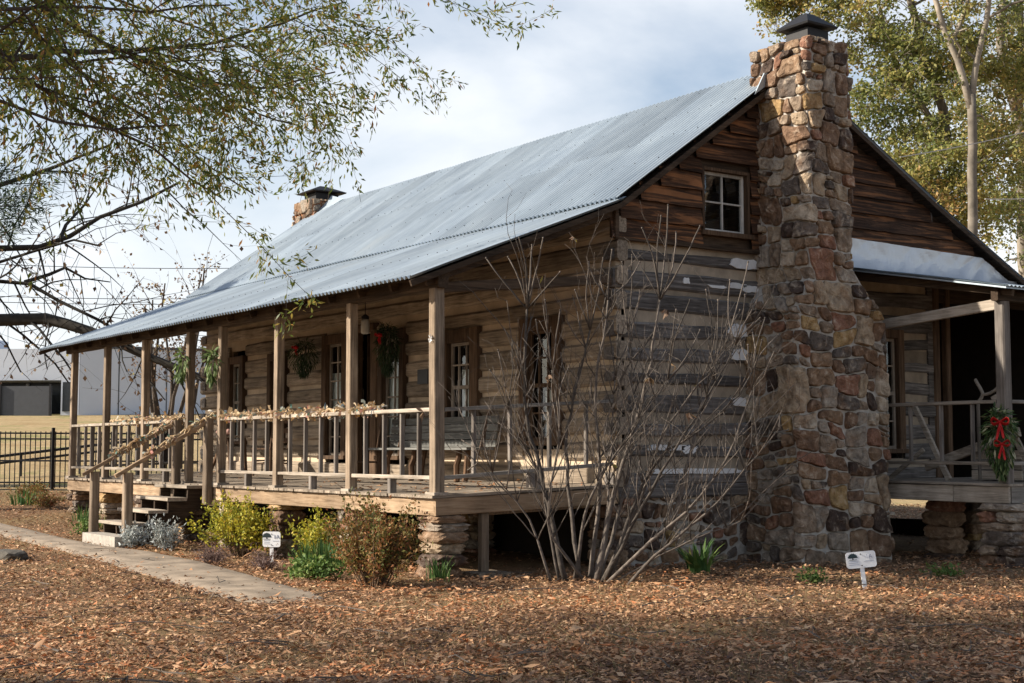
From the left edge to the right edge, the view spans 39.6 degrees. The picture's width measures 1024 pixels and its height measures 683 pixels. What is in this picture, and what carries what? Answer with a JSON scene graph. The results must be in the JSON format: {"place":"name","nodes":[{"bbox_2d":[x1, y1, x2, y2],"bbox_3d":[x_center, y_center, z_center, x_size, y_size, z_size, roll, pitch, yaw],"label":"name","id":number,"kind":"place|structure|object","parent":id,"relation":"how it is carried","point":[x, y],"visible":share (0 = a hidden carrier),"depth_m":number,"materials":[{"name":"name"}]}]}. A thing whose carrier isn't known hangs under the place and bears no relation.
{"place":"outdoors","nodes":[
{"label":"outdoors","id":0,"kind":"place"},
{"bbox_2d":[4,302,168,304],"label":"power line","id":1,"kind":"object","parent":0,"point":[107,304],"visible":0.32,"depth_m":62.17,"materials":[{"name":"black metal"}]},
{"bbox_2d":[0,296,185,298],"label":"power line","id":2,"kind":"object","parent":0,"point":[76,298],"visible":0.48,"depth_m":61.72,"materials":[{"name":"black metal"}]},
{"bbox_2d":[0,264,228,268],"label":"power line","id":3,"kind":"object","parent":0,"point":[139,268],"visible":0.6,"depth_m":62.92,"materials":[{"name":"black metal"}]},
{"bbox_2d":[0,523,323,602],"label":"path","id":4,"kind":"structure","parent":0,"point":[232,581],"depth_m":15.85,"materials":[{"name":"concrete"}]},
{"bbox_2d":[0,414,1023,682],"bbox_3d":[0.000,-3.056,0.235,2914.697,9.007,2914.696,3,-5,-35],"label":"ground","id":5,"kind":"structure","parent":0,"point":[508,562],"depth_m":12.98,"materials":[{"name":"brown plant"}]},
{"bbox_2d":[0,549,28,561],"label":"edging stone","id":6,"kind":"object","parent":5,"relation":"on","point":[11,554],"visible":0.73,"depth_m":17.62,"materials":[{"name":"grey stone"}]},
{"bbox_2d":[6,489,41,505],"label":"iris clump","id":7,"kind":"object","parent":5,"relation":"on","point":[21,500],"visible":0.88,"depth_m":26.81,"materials":[{"name":"green plant"}]},
{"bbox_2d":[5,478,49,498],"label":"winter bed plant","id":8,"kind":"object","parent":5,"relation":"on","point":[37,486],"visible":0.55,"depth_m":27.75,"materials":[{"name":"brown plant"}]},
{"bbox_2d":[0,155,73,248],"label":"cedar tree","id":9,"kind":"object","parent":5,"relation":"on","point":[12,201],"visible":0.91,"depth_m":25.85,"materials":[{"name":"green plant"}]},
{"bbox_2d":[23,489,66,507],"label":"winter bed plant","id":10,"kind":"object","parent":5,"relation":"on","point":[47,501],"visible":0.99,"depth_m":26.30,"materials":[{"name":"brown plant"}]},
{"bbox_2d":[68,513,101,534],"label":"creeper","id":11,"kind":"object","parent":5,"relation":"on","point":[84,527],"visible":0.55,"depth_m":21.66,"materials":[{"name":"green plant"}]},
{"bbox_2d":[71,505,101,520],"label":"iris clump","id":12,"kind":"object","parent":5,"relation":"on","point":[80,515],"visible":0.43,"depth_m":24.08,"materials":[{"name":"green plant"}]},
{"bbox_2d":[76,514,106,528],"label":"iris clump","id":13,"kind":"object","parent":5,"relation":"on","point":[85,520],"visible":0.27,"depth_m":22.82,"materials":[{"name":"green plant"}]},
{"bbox_2d":[0,436,184,476],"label":"pipe handrail","id":14,"kind":"object","parent":5,"relation":"on","point":[38,451],"visible":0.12,"depth_m":33.88,"materials":[{"name":"black metal"}]},
{"bbox_2d":[0,428,202,490],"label":"iron fence","id":15,"kind":"object","parent":5,"relation":"on","point":[52,460],"visible":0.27,"depth_m":30.03,"materials":[{"name":"black metal"}]},
{"bbox_2d":[0,340,205,415],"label":"white building","id":16,"kind":"structure","parent":5,"relation":"on","point":[21,394],"depth_m":72.39,"materials":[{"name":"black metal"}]},
{"bbox_2d":[0,45,255,470],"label":"spreading tree","id":17,"kind":"object","parent":5,"relation":"on","point":[45,319],"visible":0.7,"depth_m":31.27,"materials":[{"name":"brown plant"}]},
{"bbox_2d":[117,515,156,548],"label":"silver plant","id":18,"kind":"object","parent":5,"relation":"on","point":[134,535],"visible":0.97,"depth_m":19.52,"materials":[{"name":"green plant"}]},
{"bbox_2d":[142,513,186,550],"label":"silver plant","id":19,"kind":"object","parent":5,"relation":"on","point":[166,537],"visible":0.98,"depth_m":19.22,"materials":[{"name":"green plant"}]},
{"bbox_2d":[122,248,226,460],"bbox_3d":[-8.770,0.338,38.208,3.573,5.926,2.740,2,-5,-19],"label":"seeding tree","id":20,"kind":"object","parent":5,"relation":"on","point":[174,385],"visible":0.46,"depth_m":37.87,"materials":[{"name":"brown plant"}]},
{"bbox_2d":[184,534,234,564],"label":"dried lavender","id":21,"kind":"object","parent":5,"relation":"on","point":[208,555],"visible":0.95,"depth_m":17.09,"materials":[{"name":"brown plant"}]},
{"bbox_2d":[186,487,286,556],"bbox_3d":[-3.484,2.313,18.315,1.312,0.917,1.295,0,-4,6],"label":"spirea bush","id":22,"kind":"object","parent":5,"relation":"on","point":[244,528],"visible":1,"depth_m":18.13,"materials":[{"name":"yellow plant"}]},
{"bbox_2d":[246,543,287,570],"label":"dried lavender","id":23,"kind":"object","parent":5,"relation":"on","point":[259,558],"visible":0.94,"depth_m":16.29,"materials":[{"name":"brown plant"}]},
{"bbox_2d":[263,531,280,562],"bbox_3d":[-2.900,2.538,17.133,0.230,0.492,0.022,-1,-4,11],"label":"marker sign","id":24,"kind":"object","parent":5,"relation":"on","point":[271,540],"visible":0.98,"depth_m":17.14,"materials":[{"name":"white metal"}]},
{"bbox_2d":[0,0,561,339],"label":"willow oak","id":25,"kind":"object","parent":5,"relation":"on","point":[45,65],"visible":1,"depth_m":11.56,"materials":[{"name":"green plant"}]},
{"bbox_2d":[284,506,341,557],"bbox_3d":[-2.370,2.333,17.334,0.673,0.734,0.886,3,-5,-35],"label":"spirea bush","id":26,"kind":"object","parent":5,"relation":"on","point":[312,532],"visible":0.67,"depth_m":17.28,"materials":[{"name":"yellow plant"}]},
{"bbox_2d":[283,548,349,581],"bbox_3d":[-2.174,2.411,15.254,0.684,0.321,1.121,3,-5,-35],"label":"ground ivy","id":27,"kind":"object","parent":5,"relation":"on","point":[307,568],"visible":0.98,"depth_m":15.12,"materials":[{"name":"green plant"}]},
{"bbox_2d":[289,536,355,570],"bbox_3d":[-2.173,2.416,16.361,0.868,0.423,0.906,3,-5,-35],"label":"iris clump","id":28,"kind":"object","parent":5,"relation":"on","point":[318,549],"visible":0.42,"depth_m":16.18,"materials":[{"name":"green plant"}]},
{"bbox_2d":[314,487,432,588],"bbox_3d":[-1.398,1.977,14.374,1.052,1.012,1.922,1,-5,-13],"label":"nandina bush","id":29,"kind":"object","parent":5,"relation":"on","point":[374,554],"visible":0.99,"depth_m":14.23,"materials":[{"name":"brown plant"}]},
{"bbox_2d":[425,551,453,581],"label":"iris clump","id":30,"kind":"object","parent":5,"relation":"on","point":[434,572],"visible":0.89,"depth_m":14.97,"materials":[{"name":"green plant"}]},
{"bbox_2d":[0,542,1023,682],"bbox_3d":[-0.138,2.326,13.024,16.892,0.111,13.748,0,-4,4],"label":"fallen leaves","id":31,"kind":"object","parent":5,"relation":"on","point":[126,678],"visible":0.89,"depth_m":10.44,"materials":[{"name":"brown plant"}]},
{"bbox_2d":[38,13,1023,578],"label":"log cabin","id":32,"kind":"object","parent":5,"relation":"on","point":[772,161],"visible":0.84,"depth_m":18.20,"materials":[{"name":"wood"}]},
{"bbox_2d":[108,414,140,426],"bbox_3d":[-6.363,1.307,23.426,0.224,0.227,1.676,3,-5,-35],"label":"rag garland","id":33,"kind":"object","parent":32,"relation":"attached to","point":[136,419],"visible":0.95,"depth_m":23.18},
{"bbox_2d":[107,413,184,458],"bbox_3d":[-5.421,1.411,21.137,1.136,0.703,0.215,1,-5,-18],"label":"rag garland","id":34,"kind":"object","parent":32,"relation":"attached to","point":[134,441],"visible":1,"depth_m":21.08},
{"bbox_2d":[141,411,185,425],"bbox_3d":[-5.309,1.184,21.927,0.246,0.235,1.788,3,-5,-35],"label":"rag garland","id":35,"kind":"object","parent":32,"relation":"attached to","point":[165,416],"visible":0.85,"depth_m":22.05},
{"bbox_2d":[142,410,216,461],"bbox_3d":[-4.684,1.331,20.101,1.078,0.748,0.233,2,-5,-26],"label":"rag garland","id":36,"kind":"object","parent":32,"relation":"attached to","point":[183,431],"visible":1,"depth_m":20.04},
{"bbox_2d":[170,347,190,384],"bbox_3d":[-4.939,0.367,21.171,0.294,0.606,0.422,3,-5,-35],"label":"leaf swag","id":37,"kind":"object","parent":32,"relation":"attached to","point":[181,376],"visible":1,"depth_m":21.12,"materials":[{"name":"green plant"}]},
{"bbox_2d":[200,343,223,388],"bbox_3d":[-4.261,0.348,20.197,0.420,0.695,0.339,0,-4,2],"label":"leaf swag","id":38,"kind":"object","parent":32,"relation":"attached to","point":[210,379],"visible":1,"depth_m":20.17,"materials":[{"name":"green plant"}]},
{"bbox_2d":[213,435,249,473],"bbox_3d":[-4.884,1.960,24.418,0.476,0.691,0.760,3,-5,-35],"label":"porch table","id":39,"kind":"object","parent":32,"relation":"on","point":[245,452],"visible":0.39,"depth_m":24.25,"materials":[{"name":"brown wood"}]},
{"bbox_2d":[226,356,247,443],"bbox_3d":[-4.983,1.072,25.845,0.230,1.590,0.760,3,-5,-35],"label":"window","id":40,"kind":"structure","parent":32,"relation":"in","point":[236,392],"depth_m":25.95,"materials":[{"name":"brown wood"}]},
{"bbox_2d":[218,405,272,423],"bbox_3d":[-3.582,0.994,19.434,0.230,0.250,1.833,3,-5,-35],"label":"rag garland","id":41,"kind":"object","parent":32,"relation":"attached to","point":[236,413],"visible":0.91,"depth_m":19.49},
{"bbox_2d":[252,419,287,475],"bbox_3d":[-3.944,1.706,23.396,0.443,1.003,0.517,-3,-5,35],"label":"rustic chair","id":42,"kind":"object","parent":32,"relation":"on","point":[271,448],"visible":0.5,"depth_m":23.38,"materials":[{"name":"brown wood"}]},
{"bbox_2d":[263,352,289,443],"bbox_3d":[-4.004,0.979,24.434,0.230,1.560,0.760,3,-5,-35],"label":"window","id":43,"kind":"structure","parent":32,"relation":"in","point":[270,357],"depth_m":24.59,"materials":[{"name":"brown wood"}]},
{"bbox_2d":[285,336,319,379],"bbox_3d":[-3.370,0.265,23.108,0.522,0.758,0.788,3,-5,-35],"label":"fir wreath","id":44,"kind":"object","parent":32,"relation":"attached to","point":[302,372],"visible":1,"depth_m":23.05,"materials":[{"name":"green plant"}]},
{"bbox_2d":[272,402,345,420],"bbox_3d":[-2.508,0.885,17.893,0.229,0.228,2.052,3,-5,-35],"label":"rag garland","id":45,"kind":"object","parent":32,"relation":"attached to","point":[309,410],"visible":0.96,"depth_m":17.82},
{"bbox_2d":[317,333,345,458],"bbox_3d":[-2.794,0.879,22.690,0.230,1.990,0.890,3,-5,-35],"label":"door","id":46,"kind":"structure","parent":32,"relation":"in","point":[333,385],"depth_m":22.84,"materials":[{"name":"brown wood"}]},
{"bbox_2d":[119,471,582,493],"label":"porch leaf litter","id":47,"kind":"object","parent":32,"relation":"on","point":[556,483],"visible":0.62,"depth_m":17.52,"materials":[{"name":"brown plant"}]},
{"bbox_2d":[361,303,369,333],"bbox_3d":[-2.189,-0.588,21.240,0.129,0.954,0.129,3,-5,-35],"label":"hanging lantern","id":48,"kind":"object","parent":32,"relation":"hanging from","point":[365,325],"visible":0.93,"depth_m":21.17,"materials":[{"name":"beige metal"}]},
{"bbox_2d":[347,399,386,417],"bbox_3d":[-1.711,0.793,16.761,0.232,0.221,0.785,3,-5,-35],"label":"rag garland","id":49,"kind":"object","parent":32,"relation":"attached to","point":[364,406],"visible":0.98,"depth_m":16.72},
{"bbox_2d":[357,416,381,479],"bbox_3d":[-2.106,1.492,20.569,0.517,1.003,0.443,0,-4,-6],"label":"rustic chair","id":50,"kind":"object","parent":32,"relation":"on","point":[379,436],"visible":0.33,"depth_m":20.38,"materials":[{"name":"brown wood"}]},
{"bbox_2d":[357,323,407,473],"bbox_3d":[-1.948,0.925,22.108,1.032,2.350,0.800,3,-5,-35],"label":"door","id":51,"kind":"structure","parent":32,"relation":"in","point":[371,365],"depth_m":21.99,"materials":[{"name":"brown wood"}]},
{"bbox_2d":[372,322,403,377],"bbox_3d":[-1.815,0.131,20.864,0.452,0.900,0.676,3,-5,-35],"label":"fir wreath","id":52,"kind":"object","parent":32,"relation":"attached to","point":[387,367],"visible":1,"depth_m":20.81,"materials":[{"name":"green plant"}]},
{"bbox_2d":[373,328,408,459],"bbox_3d":[-1.761,0.790,21.200,0.230,1.940,0.820,3,-5,-35],"label":"door","id":53,"kind":"structure","parent":32,"relation":"in","point":[391,392],"depth_m":21.27,"materials":[{"name":"brown wood"}]},
{"bbox_2d":[417,369,428,383],"bbox_3d":[-1.279,0.505,20.434,0.022,0.210,0.280,3,-5,-35],"label":"wall plaque","id":54,"kind":"object","parent":32,"relation":"attached to","point":[422,376],"depth_m":20.41,"materials":[{"name":"metal"}]},
{"bbox_2d":[368,410,498,482],"bbox_3d":[-1.139,1.441,19.526,0.561,0.949,2.750,3,-5,-35],"label":"porch bench","id":55,"kind":"object","parent":32,"relation":"on","point":[457,428],"visible":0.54,"depth_m":19.36,"materials":[{"name":"grey wood"}]},
{"bbox_2d":[444,326,481,432],"bbox_3d":[-0.693,0.567,19.671,0.230,1.490,1.010,3,-5,-35],"label":"window","id":56,"kind":"structure","parent":32,"relation":"in","point":[453,338],"depth_m":19.71,"materials":[{"name":"brown wood"}]},
{"bbox_2d":[514,315,564,445],"bbox_3d":[0.391,0.506,18.105,0.230,1.630,0.940,3,-5,-35],"label":"window","id":57,"kind":"structure","parent":32,"relation":"in","point":[552,320],"depth_m":18.17,"materials":[{"name":"brown wood"}]},
{"bbox_2d":[701,166,754,240],"bbox_3d":[2.683,-1.750,18.113,0.880,0.870,0.230,3,-5,-35],"label":"window","id":58,"kind":"structure","parent":32,"relation":"in","point":[743,178],"depth_m":18.15,"materials":[{"name":"white wood"}]},
{"bbox_2d":[884,329,908,452],"bbox_3d":[5.182,0.686,19.661,0.660,1.710,0.230,3,-5,-35],"label":"window","id":59,"kind":"structure","parent":32,"relation":"in","point":[895,337],"depth_m":19.73,"materials":[{"name":"brown wood"}]},
{"bbox_2d":[889,448,924,478],"bbox_3d":[5.273,1.643,19.022,0.040,0.442,0.587,4,-6,-40],"label":"leaning plank","id":60,"kind":"object","parent":32,"relation":"on","point":[902,467],"visible":0.69,"depth_m":19.03,"materials":[{"name":"grey wood"}]},
{"bbox_2d":[912,402,951,480],"bbox_3d":[5.530,1.314,18.766,0.045,1.053,0.668,3,-5,-30],"label":"leaning plank","id":61,"kind":"object","parent":32,"relation":"on","point":[932,444],"visible":0.84,"depth_m":18.75,"materials":[{"name":"grey wood"}]},
{"bbox_2d":[974,378,995,479],"bbox_3d":[6.068,1.117,18.148,0.064,1.309,0.388,3,-5,-35],"label":"forked branch","id":62,"kind":"object","parent":32,"relation":"on","point":[983,394],"visible":0.83,"depth_m":18.22,"materials":[{"name":"grey plant"}]},
{"bbox_2d":[978,401,1021,481],"bbox_3d":[5.878,1.209,17.088,0.450,1.005,0.529,0,-4,0],"label":"holiday swag","id":63,"kind":"object","parent":32,"relation":"hanging from","point":[1000,455],"visible":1,"depth_m":17.04,"materials":[{"name":"green plant"}]},
{"bbox_2d":[991,394,1023,461],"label":"leaning plank","id":64,"kind":"object","parent":32,"relation":"on","point":[1020,449],"visible":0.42,"depth_m":17.82,"materials":[{"name":"grey wood"}]},
{"bbox_2d":[924,427,1020,470],"bbox_3d":[5.964,1.410,18.483,0.052,0.568,1.700,2,-5,-26],"label":"leaning plank","id":65,"kind":"object","parent":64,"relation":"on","point":[961,453],"visible":0.51,"depth_m":18.64,"materials":[{"name":"grey wood"}]},
{"bbox_2d":[416,184,820,584],"bbox_3d":[1.062,0.439,15.039,4.157,4.234,2.384,0,-4,1],"label":"bare shrub","id":66,"kind":"object","parent":5,"relation":"on","point":[596,570],"visible":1,"depth_m":15.01,"materials":[{"name":"plant"}]},
{"bbox_2d":[664,537,725,574],"bbox_3d":[2.056,2.387,15.857,0.813,0.430,0.776,0,-4,-1],"label":"broad leaf clump","id":67,"kind":"object","parent":5,"relation":"on","point":[696,563],"visible":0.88,"depth_m":15.79,"materials":[{"name":"green plant"}]},
{"bbox_2d":[792,566,828,584],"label":"weed clump","id":68,"kind":"object","parent":5,"relation":"on","point":[811,577],"visible":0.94,"depth_m":14.90,"materials":[{"name":"green plant"}]},
{"bbox_2d":[845,550,876,589],"bbox_3d":[3.572,2.369,14.468,0.310,0.463,0.023,-5,-12,-3],"label":"marker sign","id":69,"kind":"object","parent":5,"relation":"on","point":[861,560],"visible":0.98,"depth_m":14.49,"materials":[{"name":"white metal"}]},
{"bbox_2d":[745,0,1023,245],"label":"yellowing hardwood","id":70,"kind":"object","parent":5,"relation":"on","point":[923,171],"visible":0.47,"depth_m":46.80,"materials":[{"name":"green plant"}]},
{"bbox_2d":[839,0,1023,236],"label":"tall hardwood","id":71,"kind":"object","parent":5,"relation":"on","point":[992,69],"visible":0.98,"depth_m":45.03,"materials":[{"name":"green plant"}]},
{"bbox_2d":[919,561,966,578],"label":"weed clump","id":72,"kind":"object","parent":5,"relation":"on","point":[946,569],"visible":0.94,"depth_m":15.77,"materials":[{"name":"green plant"}]},
{"bbox_2d":[906,0,1023,277],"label":"leaning hardwood","id":73,"kind":"object","parent":5,"relation":"on","point":[1019,258],"visible":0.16,"depth_m":52.98,"materials":[{"name":"green plant"}]},
{"bbox_2d":[0,0,1023,348],"label":"sky","id":74,"kind":"structure","parent":0,"point":[597,61],"materials":[{"name":"white"}]},
{"bbox_2d":[900,132,1023,156],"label":"power line","id":75,"kind":"object","parent":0,"point":[961,146],"visible":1,"depth_m":31.51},
{"bbox_2d":[972,450,1023,479],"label":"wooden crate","id":76,"kind":"object","parent":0,"point":[988,473],"visible":0.38,"depth_m":18.42,"materials":[{"name":"grey wood"}]},
{"bbox_2d":[985,198,1023,199],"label":"power line","id":77,"kind":"object","parent":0,"point":[1003,199],"visible":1,"depth_m":30.81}
]}

